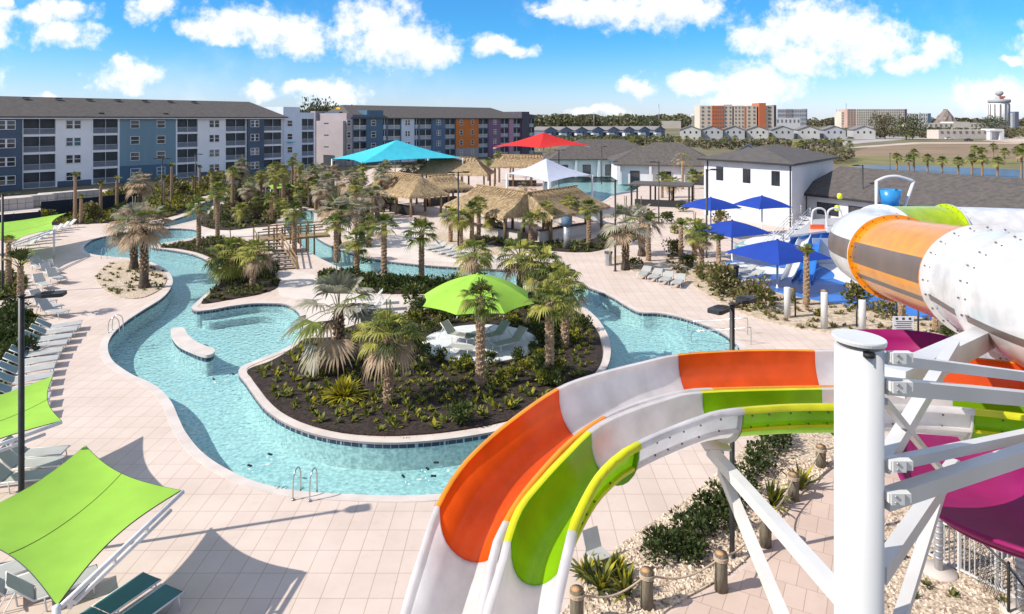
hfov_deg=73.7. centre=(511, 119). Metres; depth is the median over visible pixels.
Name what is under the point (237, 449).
pool basin
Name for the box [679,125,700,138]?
gabled house
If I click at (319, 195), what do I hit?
bismarck palm
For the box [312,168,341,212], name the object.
bismarck palm
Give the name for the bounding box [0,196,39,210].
stacked blocks
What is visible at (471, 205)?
sabal palm
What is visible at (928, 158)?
sabal palm
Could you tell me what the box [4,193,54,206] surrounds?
stacked blocks
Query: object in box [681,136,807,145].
lawn
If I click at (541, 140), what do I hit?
shade canopy
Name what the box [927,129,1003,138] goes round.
warehouse
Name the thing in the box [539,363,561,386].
shrub
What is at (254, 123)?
window
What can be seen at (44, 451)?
sun lounger
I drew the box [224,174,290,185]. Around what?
road
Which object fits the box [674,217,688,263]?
young palm
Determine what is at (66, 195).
stacked blocks
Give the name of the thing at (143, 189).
bismarck palm
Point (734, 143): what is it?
hedgerow
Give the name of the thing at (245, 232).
path
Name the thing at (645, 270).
sun lounger
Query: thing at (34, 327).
sun lounger
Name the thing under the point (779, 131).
gabled house
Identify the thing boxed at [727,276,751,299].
shrub
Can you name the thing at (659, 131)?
terraced house
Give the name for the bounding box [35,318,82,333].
sun lounger
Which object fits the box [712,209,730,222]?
shrub
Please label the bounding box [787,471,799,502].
log post
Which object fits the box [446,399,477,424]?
shrub
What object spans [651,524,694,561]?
shrub
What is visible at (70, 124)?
window
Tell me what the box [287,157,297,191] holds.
sabal palm
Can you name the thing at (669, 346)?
pool steps
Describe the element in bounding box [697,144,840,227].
white building
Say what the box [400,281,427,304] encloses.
shrub
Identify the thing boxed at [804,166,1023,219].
pool building
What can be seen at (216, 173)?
shrub
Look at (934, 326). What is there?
young palm
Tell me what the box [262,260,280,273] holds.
shrub
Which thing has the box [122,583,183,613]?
sun lounger
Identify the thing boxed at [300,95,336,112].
broad tree
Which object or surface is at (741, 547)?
rope
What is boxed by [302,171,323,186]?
bismarck palm
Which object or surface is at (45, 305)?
sun lounger
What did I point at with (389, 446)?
waterline tile
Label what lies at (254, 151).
window
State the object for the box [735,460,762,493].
shrub
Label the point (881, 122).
broad tree
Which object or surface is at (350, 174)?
bismarck palm
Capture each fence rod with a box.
[794,298,795,316]
[856,305,857,326]
[917,310,918,330]
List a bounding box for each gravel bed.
[96,260,166,298]
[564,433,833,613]
[885,505,1015,613]
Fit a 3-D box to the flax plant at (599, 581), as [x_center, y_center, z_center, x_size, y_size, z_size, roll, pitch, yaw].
[2.268,11.499,17.422,1.170,0.902,1.368,0,0,-24]
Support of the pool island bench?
on the pool basin
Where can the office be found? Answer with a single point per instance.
(792, 123)
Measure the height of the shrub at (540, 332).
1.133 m
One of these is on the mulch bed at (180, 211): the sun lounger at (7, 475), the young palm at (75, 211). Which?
the young palm at (75, 211)
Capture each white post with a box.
[784,287,790,317]
[821,292,827,328]
[859,299,865,328]
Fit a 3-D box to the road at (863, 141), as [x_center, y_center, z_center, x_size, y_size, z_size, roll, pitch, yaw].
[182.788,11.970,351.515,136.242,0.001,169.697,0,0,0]
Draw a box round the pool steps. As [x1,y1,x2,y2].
[202,313,729,355]
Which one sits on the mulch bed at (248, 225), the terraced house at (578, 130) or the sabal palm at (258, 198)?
the sabal palm at (258, 198)
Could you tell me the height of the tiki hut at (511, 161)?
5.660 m
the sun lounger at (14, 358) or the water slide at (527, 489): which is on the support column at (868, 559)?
the water slide at (527, 489)
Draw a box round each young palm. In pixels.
[0,235,20,285]
[1,247,34,304]
[70,171,80,222]
[78,194,84,222]
[96,180,104,215]
[113,175,121,207]
[163,174,166,201]
[169,162,176,202]
[190,175,194,190]
[197,165,201,188]
[209,169,213,201]
[292,153,296,182]
[369,192,374,236]
[641,214,655,260]
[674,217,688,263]
[709,234,727,262]
[795,243,815,304]
[898,302,905,315]
[931,317,937,330]
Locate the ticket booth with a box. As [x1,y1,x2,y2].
[986,130,1002,139]
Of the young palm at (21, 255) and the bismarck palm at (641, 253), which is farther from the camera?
the bismarck palm at (641, 253)
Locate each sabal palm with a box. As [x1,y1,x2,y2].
[183,193,215,245]
[201,229,257,284]
[206,181,230,235]
[209,175,225,195]
[209,176,220,220]
[225,184,239,200]
[226,165,238,199]
[226,166,236,209]
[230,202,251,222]
[236,234,279,285]
[242,175,255,184]
[242,181,256,202]
[248,196,264,216]
[253,167,268,202]
[264,189,280,221]
[267,169,282,207]
[270,160,279,202]
[273,197,289,214]
[276,167,289,206]
[279,164,288,204]
[280,183,293,203]
[280,198,309,254]
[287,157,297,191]
[293,160,304,200]
[293,179,306,191]
[293,187,308,213]
[307,162,316,176]
[308,177,316,206]
[308,177,322,209]
[322,210,349,262]
[332,180,347,206]
[339,225,373,275]
[347,179,364,228]
[348,190,364,221]
[350,299,429,403]
[356,171,369,193]
[357,161,368,171]
[358,213,377,247]
[366,210,400,281]
[372,173,386,185]
[400,216,440,276]
[437,205,459,241]
[446,205,473,245]
[452,231,495,277]
[455,277,502,388]
[462,199,483,239]
[469,194,488,239]
[481,206,502,229]
[483,156,493,180]
[493,149,503,182]
[493,230,548,291]
[518,241,568,297]
[520,211,542,240]
[523,277,576,381]
[530,255,576,292]
[533,197,556,228]
[543,261,591,347]
[560,194,581,219]
[577,197,599,243]
[654,171,670,197]
[664,172,681,199]
[678,212,709,255]
[685,167,702,199]
[685,219,720,265]
[797,140,805,148]
[845,141,853,148]
[891,152,902,169]
[902,153,914,170]
[906,148,920,170]
[921,153,934,171]
[936,154,948,172]
[952,156,966,173]
[963,152,978,174]
[969,145,981,158]
[974,153,988,175]
[977,145,988,155]
[988,142,998,157]
[989,156,1004,176]
[998,147,1011,163]
[1011,146,1020,161]
[1013,149,1023,177]
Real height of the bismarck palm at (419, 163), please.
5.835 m
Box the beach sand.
[346,218,516,264]
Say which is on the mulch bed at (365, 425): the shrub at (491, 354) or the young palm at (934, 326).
the shrub at (491, 354)
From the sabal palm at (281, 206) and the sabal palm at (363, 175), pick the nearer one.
the sabal palm at (281, 206)
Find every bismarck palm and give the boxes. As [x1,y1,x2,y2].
[103,196,166,269]
[108,196,176,288]
[124,168,158,202]
[225,162,246,200]
[228,172,244,201]
[233,154,253,201]
[237,182,258,202]
[257,171,279,195]
[277,160,292,193]
[280,257,383,376]
[291,166,307,190]
[301,164,321,205]
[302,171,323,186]
[306,162,326,192]
[311,182,332,216]
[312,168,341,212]
[313,187,362,245]
[324,161,341,183]
[336,170,366,214]
[344,191,379,240]
[348,180,378,220]
[365,182,387,220]
[369,167,391,211]
[373,161,392,202]
[378,158,395,203]
[398,159,417,173]
[412,159,427,177]
[599,196,656,270]
[622,196,664,256]
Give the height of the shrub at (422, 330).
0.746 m
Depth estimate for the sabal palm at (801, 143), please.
265.52 m
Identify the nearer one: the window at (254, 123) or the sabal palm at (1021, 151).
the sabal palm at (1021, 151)
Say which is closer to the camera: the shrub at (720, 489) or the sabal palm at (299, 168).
the shrub at (720, 489)
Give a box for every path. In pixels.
[201,227,280,237]
[277,271,421,337]
[670,470,900,613]
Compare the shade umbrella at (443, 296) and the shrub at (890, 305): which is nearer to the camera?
the shade umbrella at (443, 296)
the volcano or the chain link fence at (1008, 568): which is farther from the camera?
the volcano
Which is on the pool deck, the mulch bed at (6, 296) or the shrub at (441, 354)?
the mulch bed at (6, 296)
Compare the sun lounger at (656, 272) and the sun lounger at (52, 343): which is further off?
the sun lounger at (656, 272)
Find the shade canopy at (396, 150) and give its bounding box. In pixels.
[331,140,462,181]
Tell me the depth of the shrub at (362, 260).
56.29 m
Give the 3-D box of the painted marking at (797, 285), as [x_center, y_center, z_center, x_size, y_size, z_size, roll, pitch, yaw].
[20.004,11.964,49.945,5.094,0.001,10.040,0,0,-44]
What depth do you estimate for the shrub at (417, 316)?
40.05 m
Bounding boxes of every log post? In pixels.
[569,584,584,613]
[639,566,654,611]
[713,549,728,593]
[759,517,771,548]
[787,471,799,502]
[790,287,795,298]
[815,444,826,467]
[820,289,827,303]
[938,320,944,334]
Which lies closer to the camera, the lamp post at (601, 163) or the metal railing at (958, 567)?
the metal railing at (958, 567)
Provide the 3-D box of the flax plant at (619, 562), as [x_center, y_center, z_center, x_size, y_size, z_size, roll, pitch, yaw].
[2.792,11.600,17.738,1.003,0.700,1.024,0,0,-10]
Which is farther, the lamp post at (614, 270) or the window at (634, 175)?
the window at (634, 175)
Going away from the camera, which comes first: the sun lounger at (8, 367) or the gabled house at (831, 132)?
the sun lounger at (8, 367)
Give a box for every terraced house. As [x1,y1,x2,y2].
[534,126,557,136]
[551,126,571,136]
[567,126,586,139]
[582,126,603,135]
[598,126,618,135]
[614,126,634,136]
[630,126,649,136]
[645,126,665,137]
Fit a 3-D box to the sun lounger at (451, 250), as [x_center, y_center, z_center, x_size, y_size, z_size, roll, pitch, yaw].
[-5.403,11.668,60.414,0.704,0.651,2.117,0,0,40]
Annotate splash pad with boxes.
[726,255,931,319]
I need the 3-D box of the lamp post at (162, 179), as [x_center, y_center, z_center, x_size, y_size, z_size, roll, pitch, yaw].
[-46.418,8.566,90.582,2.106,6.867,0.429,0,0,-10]
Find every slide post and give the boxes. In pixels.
[923,519,957,581]
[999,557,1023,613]
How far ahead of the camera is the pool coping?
28.88 m
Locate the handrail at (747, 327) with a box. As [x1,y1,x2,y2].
[687,318,751,341]
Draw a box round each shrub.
[0,299,32,318]
[0,308,17,326]
[0,322,17,339]
[0,326,17,342]
[0,332,39,355]
[2,294,16,306]
[25,323,41,333]
[38,209,57,216]
[78,200,103,219]
[105,187,133,195]
[111,201,128,212]
[119,184,138,194]
[155,174,177,187]
[165,179,190,194]
[197,174,222,190]
[210,170,228,184]
[221,213,231,221]
[222,200,239,209]
[226,258,260,274]
[240,201,266,217]
[256,193,269,208]
[261,207,282,222]
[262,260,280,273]
[317,375,368,406]
[341,266,361,279]
[356,271,375,284]
[359,256,372,263]
[374,269,398,287]
[392,274,412,287]
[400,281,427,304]
[403,309,421,321]
[409,296,437,314]
[409,337,424,348]
[410,274,435,288]
[411,314,419,321]
[414,328,427,337]
[419,342,431,356]
[424,319,438,333]
[426,308,439,314]
[429,272,452,288]
[432,346,447,362]
[437,310,453,322]
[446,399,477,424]
[448,355,472,371]
[449,270,467,279]
[460,353,473,360]
[485,349,499,364]
[490,371,511,386]
[504,309,518,316]
[504,366,523,376]
[506,314,518,322]
[510,346,524,361]
[518,356,533,369]
[524,315,540,327]
[527,340,541,355]
[529,303,544,319]
[530,322,554,338]
[530,351,555,374]
[532,325,556,346]
[532,362,555,385]
[533,346,545,357]
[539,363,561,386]
[554,318,560,331]
[554,358,568,370]
[569,327,582,342]
[573,313,592,329]
[629,257,643,266]
[639,523,681,567]
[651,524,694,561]
[658,211,674,222]
[661,237,683,255]
[668,505,711,541]
[668,528,710,566]
[670,223,678,233]
[676,201,688,211]
[679,253,697,265]
[683,501,719,536]
[692,488,728,522]
[693,262,714,278]
[698,258,738,295]
[704,477,747,511]
[708,495,737,533]
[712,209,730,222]
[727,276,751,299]
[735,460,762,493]
[736,451,771,477]
[737,274,775,311]
[744,435,781,466]
[758,434,791,453]
[770,433,793,445]
[813,308,820,316]
[839,279,879,308]
[870,299,898,319]
[939,324,955,336]
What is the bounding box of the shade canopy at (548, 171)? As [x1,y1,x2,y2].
[506,159,592,196]
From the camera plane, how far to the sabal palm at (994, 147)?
208.63 m
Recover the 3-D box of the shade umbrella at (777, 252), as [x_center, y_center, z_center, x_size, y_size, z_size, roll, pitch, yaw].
[18.849,10.235,48.485,5.091,3.530,5.091,0,0,-26]
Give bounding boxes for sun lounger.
[0,360,56,374]
[0,371,54,383]
[0,381,52,392]
[0,445,66,469]
[0,462,55,493]
[0,560,27,578]
[0,564,98,613]
[0,572,38,606]
[1,435,70,464]
[3,352,59,367]
[9,344,63,359]
[11,237,38,248]
[16,338,68,351]
[20,234,46,244]
[25,330,73,343]
[28,256,40,271]
[28,288,56,305]
[29,323,77,336]
[31,298,62,311]
[32,272,53,290]
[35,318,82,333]
[36,298,69,318]
[39,262,59,275]
[42,259,60,273]
[43,223,64,233]
[45,267,67,284]
[56,219,77,226]
[59,221,71,230]
[80,572,161,613]
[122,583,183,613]
[349,298,380,317]
[352,288,383,302]
[361,294,392,309]
[424,240,440,249]
[426,242,447,251]
[433,244,453,252]
[438,319,472,344]
[440,245,459,255]
[446,248,468,257]
[446,336,487,354]
[454,325,494,345]
[485,319,511,340]
[491,325,528,352]
[636,265,651,279]
[648,268,662,278]
[659,270,673,283]
[671,273,685,288]
[729,241,746,246]
[739,264,757,272]
[739,269,764,279]
[744,273,771,282]
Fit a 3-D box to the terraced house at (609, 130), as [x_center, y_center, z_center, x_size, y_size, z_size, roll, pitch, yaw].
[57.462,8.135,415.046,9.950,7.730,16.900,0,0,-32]
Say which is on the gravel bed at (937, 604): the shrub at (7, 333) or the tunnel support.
the tunnel support
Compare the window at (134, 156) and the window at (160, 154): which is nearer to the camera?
the window at (134, 156)
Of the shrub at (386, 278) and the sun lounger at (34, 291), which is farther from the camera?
the shrub at (386, 278)
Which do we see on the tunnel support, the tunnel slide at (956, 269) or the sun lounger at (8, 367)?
the tunnel slide at (956, 269)
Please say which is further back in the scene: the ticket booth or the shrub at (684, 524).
the ticket booth
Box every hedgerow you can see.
[556,134,681,144]
[683,138,842,148]
[809,146,855,162]
[843,126,1023,137]
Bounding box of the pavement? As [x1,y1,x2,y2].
[0,208,40,212]
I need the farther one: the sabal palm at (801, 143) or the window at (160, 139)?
the sabal palm at (801, 143)
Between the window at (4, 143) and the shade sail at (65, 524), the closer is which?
the shade sail at (65, 524)
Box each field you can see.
[851,141,1023,158]
[982,137,1023,142]
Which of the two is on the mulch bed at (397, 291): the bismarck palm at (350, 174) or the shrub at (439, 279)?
the shrub at (439, 279)
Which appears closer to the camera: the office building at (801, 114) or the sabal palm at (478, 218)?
the sabal palm at (478, 218)
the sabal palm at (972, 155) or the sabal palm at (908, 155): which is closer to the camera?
the sabal palm at (972, 155)
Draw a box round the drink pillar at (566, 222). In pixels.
[561,216,571,248]
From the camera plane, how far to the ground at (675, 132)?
194.78 m
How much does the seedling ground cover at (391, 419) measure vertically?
0.419 m
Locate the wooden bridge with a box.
[253,221,329,269]
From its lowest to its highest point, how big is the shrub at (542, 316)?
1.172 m
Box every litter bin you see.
[604,251,612,265]
[731,265,738,277]
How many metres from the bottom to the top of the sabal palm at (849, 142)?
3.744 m
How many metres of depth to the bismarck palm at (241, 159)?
98.38 m
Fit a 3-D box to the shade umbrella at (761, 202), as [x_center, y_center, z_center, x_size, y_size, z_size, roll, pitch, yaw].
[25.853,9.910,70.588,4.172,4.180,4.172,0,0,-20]
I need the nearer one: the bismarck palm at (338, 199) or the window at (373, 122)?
the bismarck palm at (338, 199)
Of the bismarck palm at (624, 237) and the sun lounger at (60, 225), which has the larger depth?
the sun lounger at (60, 225)
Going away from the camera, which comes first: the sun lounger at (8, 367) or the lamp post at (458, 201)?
the sun lounger at (8, 367)
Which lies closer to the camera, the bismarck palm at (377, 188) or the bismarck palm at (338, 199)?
the bismarck palm at (338, 199)
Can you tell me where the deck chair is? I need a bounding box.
[582,526,611,561]
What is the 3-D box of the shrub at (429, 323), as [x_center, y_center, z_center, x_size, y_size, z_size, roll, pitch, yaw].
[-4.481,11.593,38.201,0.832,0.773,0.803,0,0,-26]
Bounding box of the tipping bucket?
[875,175,915,205]
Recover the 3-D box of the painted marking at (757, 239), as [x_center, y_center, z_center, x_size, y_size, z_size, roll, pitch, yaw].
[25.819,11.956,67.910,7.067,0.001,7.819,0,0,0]
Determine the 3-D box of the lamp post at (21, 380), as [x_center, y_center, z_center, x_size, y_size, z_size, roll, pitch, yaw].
[-12.913,8.365,18.679,1.205,7.270,0.420,0,0,-14]
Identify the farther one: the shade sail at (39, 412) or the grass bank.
the grass bank
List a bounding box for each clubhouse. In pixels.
[544,139,643,176]
[607,148,640,179]
[614,142,705,185]
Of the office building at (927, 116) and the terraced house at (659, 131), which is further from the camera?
the office building at (927, 116)
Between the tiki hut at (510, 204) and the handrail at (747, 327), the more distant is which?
the tiki hut at (510, 204)
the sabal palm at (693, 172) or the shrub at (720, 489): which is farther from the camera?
the sabal palm at (693, 172)
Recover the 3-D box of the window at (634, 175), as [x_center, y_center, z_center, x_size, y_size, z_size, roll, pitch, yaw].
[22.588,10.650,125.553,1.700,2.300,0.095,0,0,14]
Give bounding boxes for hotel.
[695,103,775,131]
[835,112,843,127]
[839,109,906,127]
[988,91,1010,127]
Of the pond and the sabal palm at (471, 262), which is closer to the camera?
the sabal palm at (471, 262)
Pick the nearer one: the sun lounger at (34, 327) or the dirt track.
the sun lounger at (34, 327)
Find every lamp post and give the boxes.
[1,193,20,289]
[17,290,66,492]
[153,158,170,208]
[195,154,202,194]
[447,171,469,245]
[601,146,606,183]
[602,180,616,271]
[649,161,659,223]
[705,169,718,257]
[707,295,756,558]
[852,165,862,188]
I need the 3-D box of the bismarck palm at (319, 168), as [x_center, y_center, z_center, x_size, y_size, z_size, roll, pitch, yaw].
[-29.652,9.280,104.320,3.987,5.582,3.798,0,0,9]
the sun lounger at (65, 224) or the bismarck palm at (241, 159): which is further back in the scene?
the bismarck palm at (241, 159)
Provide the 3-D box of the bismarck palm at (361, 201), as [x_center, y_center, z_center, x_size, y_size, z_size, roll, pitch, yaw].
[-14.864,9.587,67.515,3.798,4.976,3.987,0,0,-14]
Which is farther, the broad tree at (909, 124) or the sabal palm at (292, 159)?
the broad tree at (909, 124)
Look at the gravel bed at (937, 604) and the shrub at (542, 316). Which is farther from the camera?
the shrub at (542, 316)
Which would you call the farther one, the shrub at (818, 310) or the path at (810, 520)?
the shrub at (818, 310)
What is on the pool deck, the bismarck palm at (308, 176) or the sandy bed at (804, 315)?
the sandy bed at (804, 315)
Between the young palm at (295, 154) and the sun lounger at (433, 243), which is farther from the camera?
the young palm at (295, 154)
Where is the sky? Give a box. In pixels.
[0,0,1023,119]
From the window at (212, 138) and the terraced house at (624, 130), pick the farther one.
the terraced house at (624, 130)
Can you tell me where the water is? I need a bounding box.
[85,177,735,465]
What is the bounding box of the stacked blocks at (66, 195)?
[38,189,98,199]
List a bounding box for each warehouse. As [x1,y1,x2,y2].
[650,121,680,127]
[902,122,993,129]
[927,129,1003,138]
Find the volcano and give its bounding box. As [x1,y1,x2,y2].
[932,109,957,122]
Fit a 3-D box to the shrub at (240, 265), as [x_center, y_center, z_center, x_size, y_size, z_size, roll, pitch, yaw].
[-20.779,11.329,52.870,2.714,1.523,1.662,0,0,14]
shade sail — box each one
[0,213,65,258]
[0,376,62,451]
[0,445,184,613]
[265,182,297,200]
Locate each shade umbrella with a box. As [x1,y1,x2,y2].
[423,273,533,317]
[680,197,741,223]
[693,219,772,261]
[725,239,831,287]
[734,195,791,234]
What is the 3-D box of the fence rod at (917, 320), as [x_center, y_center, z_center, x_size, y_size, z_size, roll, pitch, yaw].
[22.667,11.286,38.095,0.203,1.429,0.203,0,0,22]
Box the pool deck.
[0,168,889,613]
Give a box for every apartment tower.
[688,114,694,125]
[1010,112,1018,126]
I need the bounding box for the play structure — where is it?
[763,193,842,282]
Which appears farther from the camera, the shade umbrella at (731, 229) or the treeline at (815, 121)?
the treeline at (815, 121)
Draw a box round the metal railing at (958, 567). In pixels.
[928,522,1015,598]
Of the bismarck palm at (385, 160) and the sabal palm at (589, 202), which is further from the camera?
the bismarck palm at (385, 160)
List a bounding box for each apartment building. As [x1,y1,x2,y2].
[0,96,314,190]
[311,105,533,165]
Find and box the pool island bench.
[171,327,214,375]
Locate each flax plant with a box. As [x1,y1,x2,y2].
[570,551,602,583]
[575,554,621,600]
[600,550,633,579]
[603,560,639,603]
[762,476,791,514]
[777,462,824,488]
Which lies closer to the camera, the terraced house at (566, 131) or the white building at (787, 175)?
the white building at (787, 175)
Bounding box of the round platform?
[423,324,537,362]
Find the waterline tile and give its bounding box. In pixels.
[84,198,738,448]
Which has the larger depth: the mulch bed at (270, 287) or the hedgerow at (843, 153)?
the hedgerow at (843, 153)
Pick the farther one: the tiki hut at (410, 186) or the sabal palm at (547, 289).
the tiki hut at (410, 186)
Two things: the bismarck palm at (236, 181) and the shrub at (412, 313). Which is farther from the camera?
the bismarck palm at (236, 181)
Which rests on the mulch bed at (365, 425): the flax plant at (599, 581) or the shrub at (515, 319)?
the shrub at (515, 319)
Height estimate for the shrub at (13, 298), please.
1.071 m
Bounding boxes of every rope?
[585,579,640,598]
[655,561,715,579]
[728,520,761,555]
[774,480,792,509]
[799,452,819,476]
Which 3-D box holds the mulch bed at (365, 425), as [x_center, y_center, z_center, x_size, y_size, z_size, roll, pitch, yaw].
[-2.433,11.975,36.423,15.581,0.070,22.183,0,0,34]
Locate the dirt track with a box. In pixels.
[851,142,1019,147]
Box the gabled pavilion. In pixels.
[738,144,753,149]
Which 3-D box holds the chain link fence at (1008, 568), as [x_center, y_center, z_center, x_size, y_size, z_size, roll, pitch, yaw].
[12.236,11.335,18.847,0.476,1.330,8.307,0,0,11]
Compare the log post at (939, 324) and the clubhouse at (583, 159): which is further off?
the clubhouse at (583, 159)
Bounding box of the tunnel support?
[885,326,993,398]
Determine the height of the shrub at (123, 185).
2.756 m
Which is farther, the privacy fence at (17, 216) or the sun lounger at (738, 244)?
the privacy fence at (17, 216)
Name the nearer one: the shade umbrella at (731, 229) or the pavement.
the shade umbrella at (731, 229)
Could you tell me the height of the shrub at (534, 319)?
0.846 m
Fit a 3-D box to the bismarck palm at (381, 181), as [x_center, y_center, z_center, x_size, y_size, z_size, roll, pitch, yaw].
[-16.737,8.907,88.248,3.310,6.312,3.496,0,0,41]
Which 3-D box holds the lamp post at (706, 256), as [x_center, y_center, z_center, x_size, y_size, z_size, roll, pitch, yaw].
[17.332,8.148,59.304,1.209,7.705,0.420,0,0,-6]
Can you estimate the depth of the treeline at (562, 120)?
943.87 m
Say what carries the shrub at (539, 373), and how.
on the mulch bed at (365, 425)
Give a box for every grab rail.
[101,247,111,256]
[107,314,123,335]
[291,466,317,501]
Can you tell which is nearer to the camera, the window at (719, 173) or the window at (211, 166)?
the window at (719, 173)
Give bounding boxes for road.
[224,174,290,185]
[805,138,905,149]
[820,135,1021,139]
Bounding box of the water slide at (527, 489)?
[400,349,1023,613]
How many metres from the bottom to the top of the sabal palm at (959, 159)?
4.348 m
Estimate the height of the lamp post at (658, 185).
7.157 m
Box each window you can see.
[0,120,15,129]
[0,139,15,147]
[0,157,15,166]
[0,175,15,185]
[66,120,80,128]
[66,137,80,145]
[66,154,80,163]
[66,171,80,180]
[130,120,139,127]
[130,136,139,144]
[130,152,139,160]
[157,120,164,127]
[157,136,164,143]
[157,151,164,158]
[209,120,218,127]
[209,135,218,141]
[209,149,219,156]
[209,164,218,170]
[251,120,258,126]
[251,134,258,140]
[251,148,258,154]
[251,162,258,168]
[287,120,292,126]
[287,133,292,139]
[287,146,292,152]
[371,120,375,125]
[371,131,375,136]
[583,165,590,175]
[605,165,610,175]
[630,171,639,182]
[694,172,703,184]
[716,166,722,180]
[743,169,749,182]
[771,171,779,185]
[817,202,838,216]
[848,206,862,212]
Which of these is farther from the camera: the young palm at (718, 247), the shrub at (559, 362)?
the young palm at (718, 247)
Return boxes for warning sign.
[893,316,913,329]
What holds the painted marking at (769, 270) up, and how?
on the splash pad
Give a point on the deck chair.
(591, 539)
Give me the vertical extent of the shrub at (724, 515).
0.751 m
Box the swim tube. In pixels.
[247,453,272,466]
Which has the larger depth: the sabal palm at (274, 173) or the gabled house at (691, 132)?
the gabled house at (691, 132)
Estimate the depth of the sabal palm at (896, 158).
159.79 m
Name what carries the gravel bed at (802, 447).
on the pool deck
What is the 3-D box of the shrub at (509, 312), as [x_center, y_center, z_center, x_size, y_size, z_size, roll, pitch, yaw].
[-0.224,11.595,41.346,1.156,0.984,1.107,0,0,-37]
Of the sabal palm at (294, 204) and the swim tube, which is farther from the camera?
the sabal palm at (294, 204)
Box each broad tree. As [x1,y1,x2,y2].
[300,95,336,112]
[642,113,662,126]
[868,110,899,138]
[889,113,929,139]
[974,115,1010,127]
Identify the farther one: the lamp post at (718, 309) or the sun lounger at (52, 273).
the sun lounger at (52, 273)
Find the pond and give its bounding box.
[855,165,1023,177]
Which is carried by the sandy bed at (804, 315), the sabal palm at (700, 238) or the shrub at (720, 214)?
the sabal palm at (700, 238)
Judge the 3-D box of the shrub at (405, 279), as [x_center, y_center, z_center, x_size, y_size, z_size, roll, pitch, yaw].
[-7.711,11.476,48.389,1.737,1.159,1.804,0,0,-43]
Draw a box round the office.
[776,118,799,128]
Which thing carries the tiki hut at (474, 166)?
on the pool deck
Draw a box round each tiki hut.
[365,171,449,217]
[414,156,494,192]
[416,174,473,206]
[443,184,611,241]
[490,154,544,186]
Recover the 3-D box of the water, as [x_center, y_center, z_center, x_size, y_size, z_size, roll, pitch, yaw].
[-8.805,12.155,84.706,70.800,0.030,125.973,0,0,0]
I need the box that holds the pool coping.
[79,181,746,501]
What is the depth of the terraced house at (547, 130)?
395.22 m
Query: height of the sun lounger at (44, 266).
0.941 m
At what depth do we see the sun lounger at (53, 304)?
42.80 m
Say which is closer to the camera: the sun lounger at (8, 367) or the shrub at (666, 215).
the sun lounger at (8, 367)
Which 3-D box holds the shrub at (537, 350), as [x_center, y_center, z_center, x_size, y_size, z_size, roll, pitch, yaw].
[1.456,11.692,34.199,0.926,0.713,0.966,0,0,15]
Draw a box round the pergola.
[629,181,694,207]
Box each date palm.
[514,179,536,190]
[670,152,692,188]
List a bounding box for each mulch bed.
[0,272,24,299]
[52,184,228,224]
[161,238,278,303]
[201,194,389,229]
[247,292,601,435]
[317,270,444,293]
[479,228,636,252]
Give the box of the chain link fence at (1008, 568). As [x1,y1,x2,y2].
[943,524,1023,613]
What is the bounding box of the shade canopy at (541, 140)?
[493,132,589,189]
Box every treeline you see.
[300,104,340,112]
[529,113,691,127]
[807,117,1023,126]
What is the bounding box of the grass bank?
[841,156,1023,178]
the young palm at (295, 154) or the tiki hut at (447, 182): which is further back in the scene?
the young palm at (295, 154)
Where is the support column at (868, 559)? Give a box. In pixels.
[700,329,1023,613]
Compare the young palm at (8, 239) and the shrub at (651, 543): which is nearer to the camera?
the shrub at (651, 543)
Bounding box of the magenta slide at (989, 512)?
[856,329,1023,558]
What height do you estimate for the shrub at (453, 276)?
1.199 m
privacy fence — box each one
[0,211,40,222]
[41,193,136,214]
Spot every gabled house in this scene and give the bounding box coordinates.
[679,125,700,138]
[701,125,722,138]
[723,125,744,138]
[745,125,768,138]
[769,125,793,138]
[794,125,819,138]
[820,125,845,138]
[846,125,875,138]
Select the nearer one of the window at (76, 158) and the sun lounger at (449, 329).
the sun lounger at (449, 329)
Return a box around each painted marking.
[722,262,784,273]
[739,272,847,294]
[744,233,783,244]
[796,265,834,278]
[819,264,856,282]
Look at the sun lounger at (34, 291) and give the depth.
44.17 m
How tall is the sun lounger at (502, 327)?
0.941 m
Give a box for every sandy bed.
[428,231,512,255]
[612,255,657,274]
[666,253,953,335]
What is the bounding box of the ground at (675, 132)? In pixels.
[0,120,1023,197]
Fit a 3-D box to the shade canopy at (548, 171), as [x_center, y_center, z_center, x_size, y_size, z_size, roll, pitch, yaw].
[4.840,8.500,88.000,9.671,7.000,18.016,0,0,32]
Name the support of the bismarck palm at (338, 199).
on the pool deck
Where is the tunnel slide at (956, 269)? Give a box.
[828,204,1023,367]
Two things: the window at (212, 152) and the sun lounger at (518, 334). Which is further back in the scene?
the window at (212, 152)
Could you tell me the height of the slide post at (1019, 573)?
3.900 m
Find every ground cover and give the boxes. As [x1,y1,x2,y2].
[0,181,1010,602]
[253,291,595,431]
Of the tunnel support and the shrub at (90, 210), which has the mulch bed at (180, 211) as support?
the shrub at (90, 210)
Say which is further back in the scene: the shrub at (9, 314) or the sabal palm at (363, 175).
the sabal palm at (363, 175)
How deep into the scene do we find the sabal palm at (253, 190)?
88.38 m
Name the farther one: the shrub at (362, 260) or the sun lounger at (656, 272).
the shrub at (362, 260)
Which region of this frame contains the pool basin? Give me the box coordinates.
[84,177,737,494]
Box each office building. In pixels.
[776,109,806,126]
[907,113,930,122]

